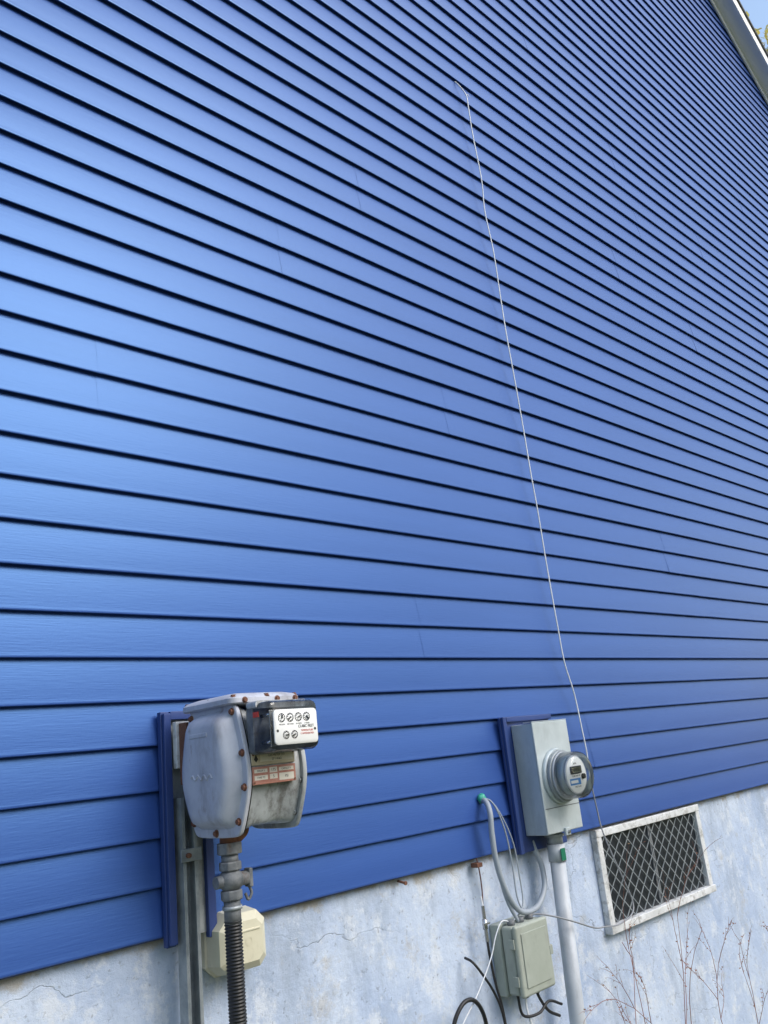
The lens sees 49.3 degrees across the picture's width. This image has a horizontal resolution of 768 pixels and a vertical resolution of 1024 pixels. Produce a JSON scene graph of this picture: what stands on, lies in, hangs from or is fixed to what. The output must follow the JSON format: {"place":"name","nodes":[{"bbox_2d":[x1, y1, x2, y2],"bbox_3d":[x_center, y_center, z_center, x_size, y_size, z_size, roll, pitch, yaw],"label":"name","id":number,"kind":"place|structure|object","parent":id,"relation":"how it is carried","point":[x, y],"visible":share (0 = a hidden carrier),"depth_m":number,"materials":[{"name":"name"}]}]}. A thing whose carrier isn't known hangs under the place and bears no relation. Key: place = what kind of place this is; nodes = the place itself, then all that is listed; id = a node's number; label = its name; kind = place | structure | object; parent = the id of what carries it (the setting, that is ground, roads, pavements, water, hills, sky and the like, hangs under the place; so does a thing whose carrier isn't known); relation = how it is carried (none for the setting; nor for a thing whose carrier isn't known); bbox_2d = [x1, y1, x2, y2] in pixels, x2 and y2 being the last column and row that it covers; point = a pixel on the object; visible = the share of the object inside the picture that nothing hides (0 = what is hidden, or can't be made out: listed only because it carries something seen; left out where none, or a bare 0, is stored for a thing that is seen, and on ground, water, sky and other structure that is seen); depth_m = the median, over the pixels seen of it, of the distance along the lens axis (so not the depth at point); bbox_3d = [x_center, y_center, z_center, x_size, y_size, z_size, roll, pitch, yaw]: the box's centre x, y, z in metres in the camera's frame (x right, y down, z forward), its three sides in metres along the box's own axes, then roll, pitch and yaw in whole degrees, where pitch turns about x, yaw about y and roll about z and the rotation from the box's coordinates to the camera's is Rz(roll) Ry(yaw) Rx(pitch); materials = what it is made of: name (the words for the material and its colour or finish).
{"place":"outdoors","nodes":[
{"label":"outdoors","id":0,"kind":"place"},
{"bbox_2d":[212,828,252,1023],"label":"gas pipe","id":1,"kind":"object","parent":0,"point":[231,880],"visible":0.94,"depth_m":1.92,"materials":[{"name":"grey metal"}]},
{"bbox_2d":[172,692,317,837],"bbox_3d":[-0.330,0.612,2.040,0.246,0.323,0.412,10,-22,-43],"label":"gas meter","id":2,"kind":"object","parent":1,"relation":"on","point":[239,759],"visible":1,"depth_m":1.95,"materials":[{"name":"grey metal"}]},
{"bbox_2d":[1,100,764,533],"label":"walls","id":3,"kind":"structure","parent":0,"point":[359,356],"depth_m":3.17,"materials":[{"name":"blue plastic"}]},
{"bbox_2d":[0,785,761,979],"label":"siding starter strip","id":4,"kind":"object","parent":3,"relation":"attached to","point":[267,911],"visible":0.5,"depth_m":2.23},
{"bbox_2d":[0,0,767,978],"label":"siding","id":5,"kind":"object","parent":3,"relation":"attached to","point":[376,592],"visible":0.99,"depth_m":3.03,"materials":[{"name":"blue plastic"}]},
{"bbox_2d":[157,711,216,948],"bbox_3d":[-0.492,0.780,2.102,0.141,0.548,0.030,10,-22,-43],"label":"board","id":6,"kind":"object","parent":5,"relation":"attached to","point":[170,787],"visible":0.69,"depth_m":2.08,"materials":[{"name":"blue wood"}]},
{"bbox_2d":[497,714,593,854],"bbox_3d":[0.622,0.968,3.029,0.303,0.470,0.220,10,-22,-43],"label":"electric meter","id":7,"kind":"object","parent":5,"relation":"attached to","point":[548,784],"visible":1,"depth_m":3.00,"materials":[{"name":"grey metal"}]},
{"bbox_2d":[455,81,633,928],"bbox_3d":[0.548,-0.323,3.567,0.103,3.894,0.656,-19,-20,36],"label":"hanging wire","id":8,"kind":"object","parent":3,"relation":"attached to","point":[546,566],"visible":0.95,"depth_m":3.50,"materials":[{"name":"white"}]},
{"bbox_2d":[710,0,767,104],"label":"rake frieze","id":9,"kind":"object","parent":3,"relation":"attached to","point":[738,49],"visible":1,"depth_m":8.58,"materials":[{"name":"white paint"}]},
{"bbox_2d":[737,0,767,57],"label":"roof","id":10,"kind":"structure","parent":3,"relation":"on","point":[752,26],"depth_m":8.56,"materials":[{"name":"metal"}]},
{"bbox_2d":[714,0,767,97],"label":"rake soffit","id":11,"kind":"structure","parent":10,"relation":"attached to","point":[742,37],"depth_m":8.56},
{"bbox_2d":[730,0,767,69],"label":"rake fascia","id":12,"kind":"structure","parent":10,"relation":"attached to","point":[748,29],"depth_m":8.49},
{"bbox_2d":[740,0,767,48],"label":"sky","id":13,"kind":"structure","parent":0,"point":[757,10],"materials":[{"name":"blue"}]},
{"label":"ground","id":14,"kind":"structure","parent":0,"visible":0},
{"bbox_2d":[173,797,203,1023],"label":"metal post","id":15,"kind":"object","parent":14,"relation":"on","point":[188,853],"visible":0.95,"depth_m":2.02,"materials":[{"name":"metal"}]},
{"bbox_2d":[0,784,767,1023],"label":"foundation wall","id":16,"kind":"structure","parent":14,"relation":"on","point":[394,951],"depth_m":2.68,"materials":[{"name":"paint"}]},
{"bbox_2d":[201,905,265,977],"bbox_3d":[-0.369,1.077,2.103,0.156,0.151,0.106,10,-22,-43],"label":"beige junction box","id":17,"kind":"object","parent":16,"relation":"attached to","point":[213,952],"visible":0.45,"depth_m":2.07,"materials":[{"name":"plastic"}]},
{"bbox_2d":[397,880,406,884],"bbox_3d":[0.055,1.131,2.553,0.011,0.015,0.035,10,-22,-43],"label":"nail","id":18,"kind":"object","parent":16,"relation":"attached to","point":[402,882],"visible":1,"depth_m":2.55,"materials":[{"name":"brown metal"}]},
{"bbox_2d":[490,914,554,998],"bbox_3d":[0.465,1.479,2.792,0.190,0.237,0.113,10,-22,-43],"label":"utility box","id":19,"kind":"object","parent":16,"relation":"attached to","point":[522,953],"visible":0.96,"depth_m":2.74,"materials":[{"name":"grey plastic"}]},
{"bbox_2d":[544,832,585,1023],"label":"electrical conduit","id":20,"kind":"object","parent":16,"relation":"attached to","point":[557,858],"visible":0.84,"depth_m":2.90,"materials":[{"name":"plastic"}]},
{"bbox_2d":[590,804,698,837],"bbox_3d":[1.143,1.329,3.611,0.880,0.029,0.030,10,-22,-43],"label":"window frame","id":21,"kind":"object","parent":16,"relation":"attached to","point":[630,824],"depth_m":3.55,"materials":[{"name":"white wood"}]},
{"bbox_2d":[601,813,704,921],"bbox_3d":[1.153,1.498,3.570,0.808,0.318,0.004,10,-22,-43],"label":"pane","id":22,"kind":"object","parent":16,"relation":"attached to","point":[622,866],"visible":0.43,"depth_m":3.54,"materials":[{"name":"grey"}]},
{"bbox_2d":[605,884,716,934],"bbox_3d":[1.181,1.660,3.512,0.892,0.029,0.036,10,-22,-43],"label":"frame bottom","id":23,"kind":"object","parent":16,"relation":"attached to","point":[657,910],"visible":0.81,"depth_m":3.46,"materials":[{"name":"white wood"}]},
{"bbox_2d":[591,837,615,925],"bbox_3d":[0.858,1.444,3.273,0.036,0.318,0.028,10,-22,-43],"label":"frame","id":24,"kind":"object","parent":23,"relation":"on","point":[603,883],"visible":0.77,"depth_m":3.26,"materials":[{"name":"white wood"}]},
{"bbox_2d":[602,813,705,921],"bbox_3d":[1.163,1.494,3.561,0.806,0.317,0.004,10,-22,-43],"label":"security mesh","id":25,"kind":"object","parent":23,"relation":"on","point":[656,864],"visible":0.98,"depth_m":3.54,"materials":[{"name":"metal"}]},
{"bbox_2d":[646,824,663,903],"bbox_3d":[1.152,1.495,3.561,0.025,0.318,0.006,10,-22,-43],"label":"mullion","id":26,"kind":"object","parent":23,"relation":"on","point":[651,847],"visible":0.86,"depth_m":3.56,"materials":[{"name":"paint"}]},
{"bbox_2d":[691,811,712,884],"bbox_3d":[1.463,1.546,3.853,0.036,0.318,0.028,10,-22,-43],"label":"frame","id":27,"kind":"object","parent":23,"relation":"on","point":[706,870],"visible":0.8,"depth_m":3.84,"materials":[{"name":"white wood"}]},
{"bbox_2d":[452,793,562,1023],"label":"service cables","id":28,"kind":"object","parent":14,"relation":"on","point":[508,898],"visible":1,"depth_m":2.78,"materials":[{"name":"grey plastic"}]},
{"bbox_2d":[583,837,767,1023],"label":"dry weeds","id":29,"kind":"object","parent":14,"relation":"on","point":[632,960],"visible":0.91,"depth_m":3.23,"materials":[{"name":"brown plant"}]},
{"bbox_2d":[746,11,767,51],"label":"maple tree","id":30,"kind":"object","parent":14,"relation":"on","point":[765,33],"depth_m":21.57,"materials":[{"name":"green plant"}]}
]}

